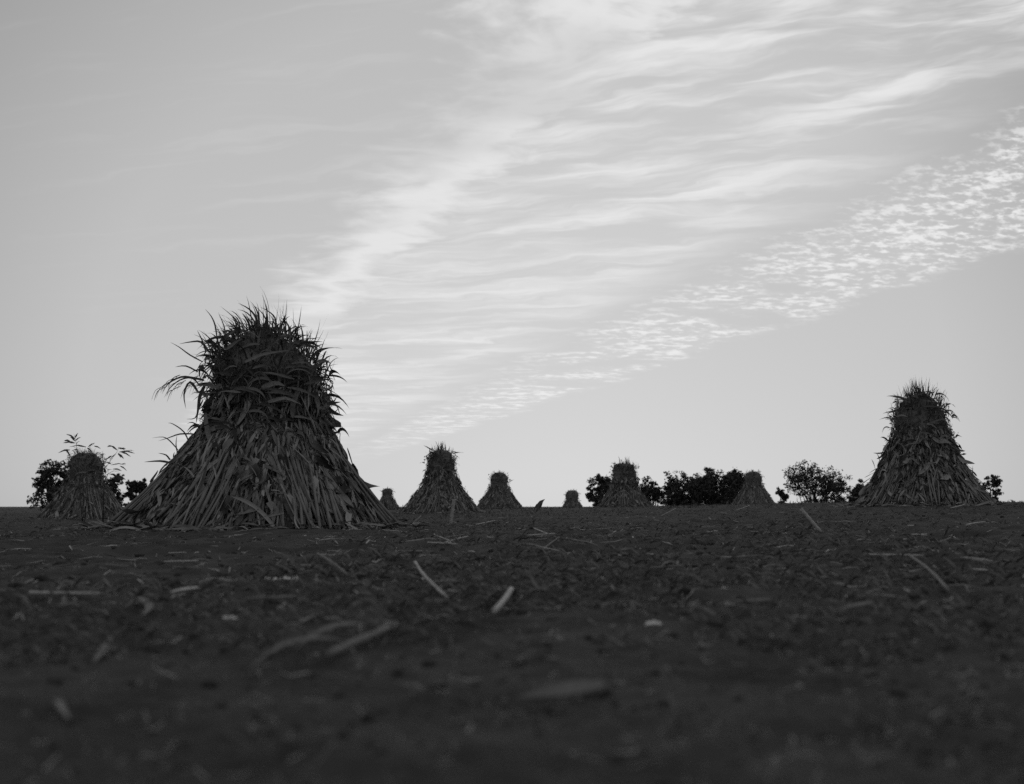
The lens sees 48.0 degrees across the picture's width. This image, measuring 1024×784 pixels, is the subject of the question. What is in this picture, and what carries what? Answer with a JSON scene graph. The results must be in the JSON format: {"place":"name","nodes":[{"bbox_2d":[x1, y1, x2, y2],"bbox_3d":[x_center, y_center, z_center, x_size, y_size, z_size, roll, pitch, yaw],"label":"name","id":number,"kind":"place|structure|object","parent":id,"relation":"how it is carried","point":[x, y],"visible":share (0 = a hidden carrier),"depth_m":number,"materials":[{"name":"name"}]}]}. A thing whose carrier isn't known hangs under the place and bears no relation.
{"place":"outdoors","nodes":[
{"label":"outdoors","id":0,"kind":"place"},
{"bbox_2d":[0,502,1023,783],"bbox_3d":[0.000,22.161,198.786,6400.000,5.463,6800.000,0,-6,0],"label":"field ground","id":1,"kind":"structure","parent":0,"point":[476,746],"depth_m":2.05,"materials":[{"name":"soil"}]},
{"bbox_2d":[26,459,68,510],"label":"field tree","id":2,"kind":"object","parent":1,"relation":"on","point":[50,486],"visible":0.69,"depth_m":119.41,"materials":[{"name":"black plant"}]},
{"bbox_2d":[54,699,69,718],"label":"fallen leaf","id":3,"kind":"object","parent":1,"relation":"on","point":[64,707],"visible":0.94,"depth_m":1.65,"materials":[{"name":"grey plant"}]},
{"bbox_2d":[28,591,99,594],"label":"fallen stalk","id":4,"kind":"object","parent":1,"relation":"on","point":[58,593],"visible":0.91,"depth_m":3.57,"materials":[{"name":"grey plant"}]},
{"bbox_2d":[23,447,122,519],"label":"corn shock","id":5,"kind":"object","parent":1,"relation":"on","point":[65,503],"visible":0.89,"depth_m":42.15,"materials":[{"name":"grey plant"}]},
{"bbox_2d":[55,595,94,607],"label":"fallen stalk","id":6,"kind":"object","parent":1,"relation":"on","point":[63,603],"visible":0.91,"depth_m":3.16,"materials":[{"name":"grey plant"}]},
{"bbox_2d":[59,433,100,521],"bbox_3d":[-10.844,2.212,28.914,1.048,2.376,0.419,-1,-6,7],"label":"tall weed","id":7,"kind":"object","parent":1,"relation":"on","point":[69,441],"visible":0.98,"depth_m":28.94,"materials":[{"name":"black plant"}]},
{"bbox_2d":[93,637,111,662],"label":"fallen leaf","id":8,"kind":"object","parent":1,"relation":"on","point":[98,655],"visible":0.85,"depth_m":2.27,"materials":[{"name":"grey plant"}]},
{"bbox_2d":[106,473,126,505],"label":"field tree","id":9,"kind":"object","parent":1,"relation":"on","point":[114,481],"visible":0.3,"depth_m":129.78,"materials":[{"name":"black plant"}]},
{"bbox_2d":[101,445,132,521],"bbox_3d":[-10.107,2.399,29.393,1.016,2.097,0.391,-1,-6,8],"label":"tall weed","id":10,"kind":"object","parent":1,"relation":"on","point":[120,455],"visible":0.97,"depth_m":29.41,"materials":[{"name":"black plant"}]},
{"bbox_2d":[116,597,152,626],"bbox_3d":[-0.957,0.560,2.953,0.063,0.007,0.850,1,-6,-14],"label":"fallen leaf","id":11,"kind":"object","parent":1,"relation":"on","point":[148,606],"visible":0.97,"depth_m":3.09,"materials":[{"name":"grey plant"}]},
{"bbox_2d":[124,478,147,505],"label":"field tree","id":12,"kind":"object","parent":1,"relation":"on","point":[137,487],"visible":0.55,"depth_m":134.19,"materials":[{"name":"black plant"}]},
{"bbox_2d":[163,560,198,562],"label":"fallen stalk","id":13,"kind":"object","parent":1,"relation":"on","point":[171,561],"visible":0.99,"depth_m":5.75,"materials":[{"name":"grey plant"}]},
{"bbox_2d":[170,586,198,592],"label":"fallen leaf","id":14,"kind":"object","parent":1,"relation":"on","point":[185,588],"visible":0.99,"depth_m":3.62,"materials":[{"name":"grey plant"}]},
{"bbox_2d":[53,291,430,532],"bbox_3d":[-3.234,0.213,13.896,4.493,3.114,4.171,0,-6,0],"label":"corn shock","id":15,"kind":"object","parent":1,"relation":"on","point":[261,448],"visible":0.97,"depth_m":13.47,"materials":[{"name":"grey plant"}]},
{"bbox_2d":[245,595,295,600],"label":"fallen stalk","id":16,"kind":"object","parent":1,"relation":"on","point":[247,598],"visible":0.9,"depth_m":3.35,"materials":[{"name":"grey plant"}]},
{"bbox_2d":[265,576,297,579],"bbox_3d":[-0.825,0.671,4.145,0.127,0.020,0.030,1,-6,-9],"label":"husk scrap","id":17,"kind":"object","parent":1,"relation":"on","point":[285,577],"visible":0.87,"depth_m":4.14,"materials":[{"name":"grey plant"}]},
{"bbox_2d":[299,611,322,621],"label":"fallen leaf","id":18,"kind":"object","parent":1,"relation":"on","point":[306,618],"visible":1,"depth_m":2.79,"materials":[{"name":"grey plant"}]},
{"bbox_2d":[247,621,390,670],"bbox_3d":[-0.356,0.492,2.293,0.118,0.053,0.550,-1,-6,11],"label":"fallen stalk","id":19,"kind":"object","parent":1,"relation":"on","point":[361,639],"visible":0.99,"depth_m":2.27,"materials":[{"name":"grey plant"}]},
{"bbox_2d":[316,552,348,575],"bbox_3d":[-0.809,0.763,5.145,0.024,0.018,1.844,1,-6,-13],"label":"fallen stalk","id":20,"kind":"object","parent":1,"relation":"on","point":[342,570],"visible":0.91,"depth_m":5.08,"materials":[{"name":"grey plant"}]},
{"bbox_2d":[379,487,401,509],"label":"corn shock","id":21,"kind":"object","parent":1,"relation":"on","point":[388,496],"visible":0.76,"depth_m":99.16,"materials":[{"name":"grey plant"}]},
{"bbox_2d":[413,561,448,598],"bbox_3d":[-0.328,0.702,4.394,0.024,0.023,1.918,1,-6,-8],"label":"fallen stalk","id":22,"kind":"object","parent":1,"relation":"on","point":[437,588],"visible":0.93,"depth_m":4.08,"materials":[{"name":"grey plant"}]},
{"bbox_2d":[394,441,485,513],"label":"corn shock","id":23,"kind":"object","parent":1,"relation":"on","point":[440,489],"visible":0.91,"depth_m":43.26,"materials":[{"name":"grey plant"}]},
{"bbox_2d":[427,541,457,544],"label":"fallen stalk","id":24,"kind":"object","parent":1,"relation":"on","point":[428,542],"visible":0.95,"depth_m":7.39,"materials":[{"name":"grey plant"}]},
{"bbox_2d":[449,499,455,524],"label":"standing stalk","id":25,"kind":"object","parent":1,"relation":"on","point":[452,510],"visible":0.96,"depth_m":14.70,"materials":[{"name":"grey plant"}]},
{"bbox_2d":[477,471,522,508],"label":"corn shock","id":26,"kind":"object","parent":1,"relation":"on","point":[499,494],"visible":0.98,"depth_m":71.09,"materials":[{"name":"grey plant"}]},
{"bbox_2d":[491,587,513,613],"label":"fallen stalk","id":27,"kind":"object","parent":1,"relation":"on","point":[501,602],"visible":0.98,"depth_m":3.22,"materials":[{"name":"grey plant"}]},
{"bbox_2d":[0,500,1023,783],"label":"weeds","id":28,"kind":"object","parent":1,"relation":"on","point":[562,584],"visible":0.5,"depth_m":3.70,"materials":[{"name":"black plant"}]},
{"bbox_2d":[0,502,1023,783],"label":"straw litter","id":29,"kind":"object","parent":1,"relation":"on","point":[716,732],"visible":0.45,"depth_m":2.46,"materials":[{"name":"grey plant"}]},
{"bbox_2d":[0,502,1023,783],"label":"soil clods","id":30,"kind":"object","parent":1,"relation":"on","point":[670,754],"visible":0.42,"depth_m":2.17,"materials":[{"name":"black soil"}]},
{"bbox_2d":[533,499,544,523],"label":"broken corn plant","id":31,"kind":"object","parent":1,"relation":"on","point":[538,506],"visible":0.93,"depth_m":14.67,"materials":[{"name":"black plant"}]},
{"bbox_2d":[528,533,554,535],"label":"fallen stalk","id":32,"kind":"object","parent":1,"relation":"on","point":[540,534],"visible":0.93,"depth_m":8.49,"materials":[{"name":"grey plant"}]},
{"bbox_2d":[516,679,605,696],"bbox_3d":[0.073,0.458,1.779,0.157,0.019,0.025,2,-6,-24],"label":"fallen leaf","id":33,"kind":"object","parent":1,"relation":"on","point":[569,687],"visible":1,"depth_m":1.78,"materials":[{"name":"grey plant"}]},
{"bbox_2d":[561,490,582,507],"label":"corn shock","id":34,"kind":"object","parent":1,"relation":"on","point":[572,498],"visible":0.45,"depth_m":111.02,"materials":[{"name":"grey plant"}]},
{"bbox_2d":[585,473,610,505],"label":"field tree","id":35,"kind":"object","parent":1,"relation":"on","point":[600,490],"visible":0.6,"depth_m":149.19,"materials":[{"name":"black plant"}]},
{"bbox_2d":[601,577,615,591],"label":"fallen stalk","id":36,"kind":"object","parent":1,"relation":"on","point":[612,588],"visible":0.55,"depth_m":3.70,"materials":[{"name":"grey plant"}]},
{"bbox_2d":[590,456,664,507],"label":"corn shock","id":37,"kind":"object","parent":1,"relation":"on","point":[624,489],"visible":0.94,"depth_m":61.15,"materials":[{"name":"grey plant"}]},
{"bbox_2d":[640,475,665,505],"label":"field tree","id":38,"kind":"object","parent":1,"relation":"on","point":[650,490],"visible":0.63,"depth_m":150.76,"materials":[{"name":"black plant"}]},
{"bbox_2d":[645,620,661,624],"bbox_3d":[0.340,0.555,2.759,0.043,0.016,0.026,0,-6,0],"label":"husk scrap","id":39,"kind":"object","parent":1,"relation":"on","point":[652,622],"visible":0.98,"depth_m":2.76,"materials":[{"name":"grey plant"}]},
{"bbox_2d":[651,560,694,568],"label":"fallen stalk","id":40,"kind":"object","parent":1,"relation":"on","point":[662,566],"visible":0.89,"depth_m":5.05,"materials":[{"name":"grey plant"}]},
{"bbox_2d":[659,470,700,505],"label":"field tree","id":41,"kind":"object","parent":1,"relation":"on","point":[678,497],"visible":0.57,"depth_m":148.40,"materials":[{"name":"black plant"}]},
{"bbox_2d":[686,467,741,505],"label":"field tree","id":42,"kind":"object","parent":1,"relation":"on","point":[706,487],"visible":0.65,"depth_m":144.57,"materials":[{"name":"black plant"}]},
{"bbox_2d":[727,468,744,495],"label":"field tree","id":43,"kind":"object","parent":1,"relation":"on","point":[738,476],"visible":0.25,"depth_m":147.66,"materials":[{"name":"black plant"}]},
{"bbox_2d":[720,555,762,559],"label":"fallen stalk","id":44,"kind":"object","parent":1,"relation":"on","point":[721,558],"visible":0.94,"depth_m":5.75,"materials":[{"name":"grey plant"}]},
{"bbox_2d":[724,598,770,607],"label":"fallen leaf","id":45,"kind":"object","parent":1,"relation":"on","point":[747,600],"visible":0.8,"depth_m":3.27,"materials":[{"name":"grey plant"}]},
{"bbox_2d":[730,469,774,504],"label":"corn shock","id":46,"kind":"object","parent":1,"relation":"on","point":[752,490],"visible":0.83,"depth_m":77.14,"materials":[{"name":"grey plant"}]},
{"bbox_2d":[775,486,788,502],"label":"field tree","id":47,"kind":"object","parent":1,"relation":"on","point":[782,495],"visible":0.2,"depth_m":158.82,"materials":[{"name":"black plant"}]},
{"bbox_2d":[799,508,821,531],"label":"fallen stalk","id":48,"kind":"object","parent":1,"relation":"on","point":[808,517],"visible":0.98,"depth_m":8.97,"materials":[{"name":"grey plant"}]},
{"bbox_2d":[782,459,852,502],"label":"field tree","id":49,"kind":"object","parent":1,"relation":"on","point":[819,480],"visible":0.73,"depth_m":148.62,"materials":[{"name":"black plant"}]},
{"bbox_2d":[828,482,846,502],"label":"field tree","id":50,"kind":"object","parent":1,"relation":"on","point":[838,493],"visible":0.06,"depth_m":157.59,"materials":[{"name":"black plant"}]},
{"bbox_2d":[833,601,873,612],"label":"fallen leaf","id":51,"kind":"object","parent":1,"relation":"on","point":[859,603],"visible":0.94,"depth_m":3.07,"materials":[{"name":"grey plant"}]},
{"bbox_2d":[846,478,863,501],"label":"field tree","id":52,"kind":"object","parent":1,"relation":"on","point":[855,490],"visible":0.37,"depth_m":139.03,"materials":[{"name":"black plant"}]},
{"bbox_2d":[863,553,923,555],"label":"fallen stalk","id":53,"kind":"object","parent":1,"relation":"on","point":[875,554],"visible":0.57,"depth_m":5.80,"materials":[{"name":"grey plant"}]},
{"bbox_2d":[825,376,1016,507],"bbox_3d":[8.451,1.024,23.668,3.700,2.859,3.502,0,-6,0],"label":"corn shock","id":54,"kind":"object","parent":1,"relation":"on","point":[923,462],"visible":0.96,"depth_m":23.36,"materials":[{"name":"grey plant"}]},
{"bbox_2d":[907,553,949,591],"bbox_3d":[1.633,0.696,4.532,0.028,0.037,2.062,-2,-6,16],"label":"fallen stalk","id":55,"kind":"object","parent":1,"relation":"on","point":[936,576],"visible":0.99,"depth_m":4.33,"materials":[{"name":"grey plant"}]},
{"bbox_2d":[961,556,987,560],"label":"fallen stalk","id":56,"kind":"object","parent":1,"relation":"on","point":[973,558],"visible":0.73,"depth_m":5.47,"materials":[{"name":"grey plant"}]},
{"bbox_2d":[966,521,984,525],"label":"fallen stalk","id":57,"kind":"object","parent":1,"relation":"on","point":[974,523],"visible":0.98,"depth_m":10.38,"materials":[{"name":"grey plant"}]},
{"bbox_2d":[978,474,1003,501],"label":"field tree","id":58,"kind":"object","parent":1,"relation":"on","point":[995,481],"visible":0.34,"depth_m":139.63,"materials":[{"name":"black plant"}]},
{"bbox_2d":[0,0,1023,506],"label":"sky","id":59,"kind":"structure","parent":0,"point":[547,243],"materials":[{"name":"grey"}]}
]}

